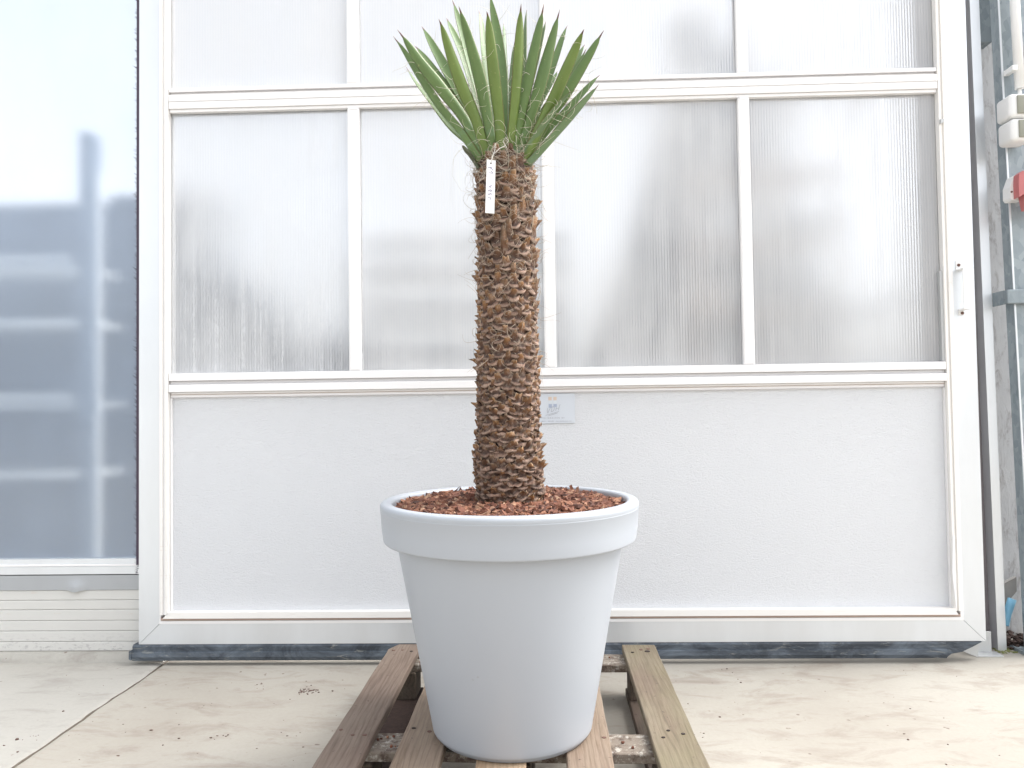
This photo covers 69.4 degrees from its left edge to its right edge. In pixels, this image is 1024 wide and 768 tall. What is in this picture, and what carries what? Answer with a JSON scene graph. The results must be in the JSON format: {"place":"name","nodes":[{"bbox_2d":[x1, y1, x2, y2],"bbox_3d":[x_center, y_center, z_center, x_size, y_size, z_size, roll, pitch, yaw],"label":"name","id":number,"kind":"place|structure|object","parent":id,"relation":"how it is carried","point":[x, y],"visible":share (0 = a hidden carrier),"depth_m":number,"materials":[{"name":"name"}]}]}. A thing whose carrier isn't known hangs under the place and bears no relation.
{"place":"outdoors","nodes":[
{"label":"outdoors","id":0,"kind":"place"},
{"bbox_2d":[0,636,1023,767],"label":"ground","id":1,"kind":"structure","parent":0,"point":[789,713],"depth_m":2.10,"materials":[{"name":"concrete"}]},
{"bbox_2d":[0,0,162,662],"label":"greenhouse wall","id":2,"kind":"structure","parent":1,"relation":"on","point":[69,584],"depth_m":2.65,"materials":[{"name":"glass"}]},
{"bbox_2d":[3,668,999,764],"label":"soil crumbs","id":3,"kind":"object","parent":1,"relation":"on","point":[336,715],"visible":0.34,"depth_m":2.05,"materials":[{"name":"brown soil"}]},
{"bbox_2d":[312,644,709,767],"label":"wooden pallet","id":4,"kind":"object","parent":1,"relation":"on","point":[391,700],"visible":0.62,"depth_m":1.67,"materials":[{"name":"brown wood"}]},
{"bbox_2d":[377,657,633,748],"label":"pallet crumbs","id":5,"kind":"object","parent":4,"relation":"on","point":[393,736],"visible":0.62,"depth_m":1.66,"materials":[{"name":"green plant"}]},
{"bbox_2d":[380,485,638,762],"bbox_3d":[-0.002,0.516,1.676,0.581,0.513,0.581,-1,-2,2],"label":"flower pot","id":6,"kind":"object","parent":4,"relation":"on","point":[510,616],"visible":0.88,"depth_m":1.48,"materials":[{"name":"grey plastic"}]},
{"bbox_2d":[394,484,624,515],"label":"bark mulch","id":7,"kind":"object","parent":6,"relation":"in","point":[558,500],"visible":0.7,"depth_m":1.61,"materials":[{"name":"wood"}]},
{"bbox_2d":[393,0,603,503],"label":"yucca plant","id":8,"kind":"object","parent":7,"relation":"on","point":[494,107],"visible":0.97,"depth_m":1.64,"materials":[{"name":"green plant"}]},
{"bbox_2d":[485,137,508,213],"bbox_3d":[-0.033,-0.457,1.619,0.054,0.171,0.015,-1,-2,2],"label":"plant label","id":9,"kind":"object","parent":8,"relation":"hanging from","point":[490,189],"visible":1,"depth_m":1.61,"materials":[{"name":"white plastic"}]},
{"bbox_2d":[129,0,985,660],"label":"sliding door","id":10,"kind":"structure","parent":1,"relation":"on","point":[757,346],"depth_m":2.53,"materials":[{"name":"metal"}]},
{"bbox_2d":[973,252,989,630],"bbox_3d":[1.565,-0.526,2.650,0.220,2.900,0.036,-1,-2,2],"label":"door jamb","id":11,"kind":"structure","parent":1,"relation":"on","point":[987,621],"depth_m":2.61,"materials":[{"name":"grey metal"}]},
{"bbox_2d":[965,0,1006,650],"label":"door post","id":12,"kind":"object","parent":1,"relation":"on","point":[987,389],"depth_m":2.60,"materials":[{"name":"metal"}]},
{"bbox_2d":[978,631,1003,656],"bbox_3d":[1.611,0.883,2.514,0.087,0.074,0.047,-1,-2,2],"label":"floor guide","id":13,"kind":"object","parent":1,"relation":"on","point":[985,649],"visible":0.62,"depth_m":2.53,"materials":[{"name":"metal"}]},
{"bbox_2d":[979,0,1023,654],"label":"steel column","id":14,"kind":"structure","parent":1,"relation":"on","point":[995,25],"depth_m":2.55,"materials":[{"name":"metal"}]},
{"bbox_2d":[997,94,1023,124],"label":"power socket","id":15,"kind":"object","parent":14,"relation":"attached to","point":[1010,107],"visible":0.91,"depth_m":2.48,"materials":[{"name":"white plastic"}]},
{"bbox_2d":[998,119,1023,147],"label":"power socket","id":16,"kind":"object","parent":14,"relation":"attached to","point":[1011,133],"visible":1,"depth_m":2.48,"materials":[{"name":"white plastic"}]},
{"bbox_2d":[1005,597,1016,625],"bbox_3d":[1.734,0.795,2.585,0.054,0.098,0.027,-1,-2,2],"label":"blue sleeve","id":17,"kind":"object","parent":14,"relation":"attached to","point":[1010,605],"visible":0.76,"depth_m":2.57,"materials":[{"name":"blue plastic"}]},
{"bbox_2d":[1003,171,1023,211],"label":"alarm box","id":18,"kind":"object","parent":14,"relation":"attached to","point":[1013,190],"visible":1,"depth_m":2.50,"materials":[{"name":"white plastic"}]},
{"bbox_2d":[1004,0,1023,93],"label":"cable conduit","id":19,"kind":"object","parent":14,"relation":"attached to","point":[1016,68],"visible":0.91,"depth_m":2.52,"materials":[{"name":"white plastic"}]},
{"bbox_2d":[993,648,1017,653],"bbox_3d":[1.753,0.919,2.551,0.176,0.007,0.064,-1,-2,2],"label":"moss","id":20,"kind":"object","parent":1,"relation":"on","point":[1003,652],"visible":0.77,"depth_m":2.54,"materials":[{"name":"green plant"}]},
{"bbox_2d":[1004,576,1016,603],"bbox_3d":[1.737,0.805,2.637,0.115,0.235,0.015,-1,-2,2],"label":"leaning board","id":21,"kind":"object","parent":1,"relation":"on","point":[1010,587],"visible":0.25,"depth_m":2.63,"materials":[{"name":"grey wood"}]},
{"bbox_2d":[1006,630,1023,649],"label":"soil","id":22,"kind":"structure","parent":1,"relation":"on","point":[1017,639],"depth_m":2.58,"materials":[{"name":"brown soil"}]},
{"bbox_2d":[981,42,1022,634],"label":"whitewashed pier","id":23,"kind":"structure","parent":0,"point":[1011,564],"depth_m":2.71,"materials":[{"name":"white paint"}]}
]}

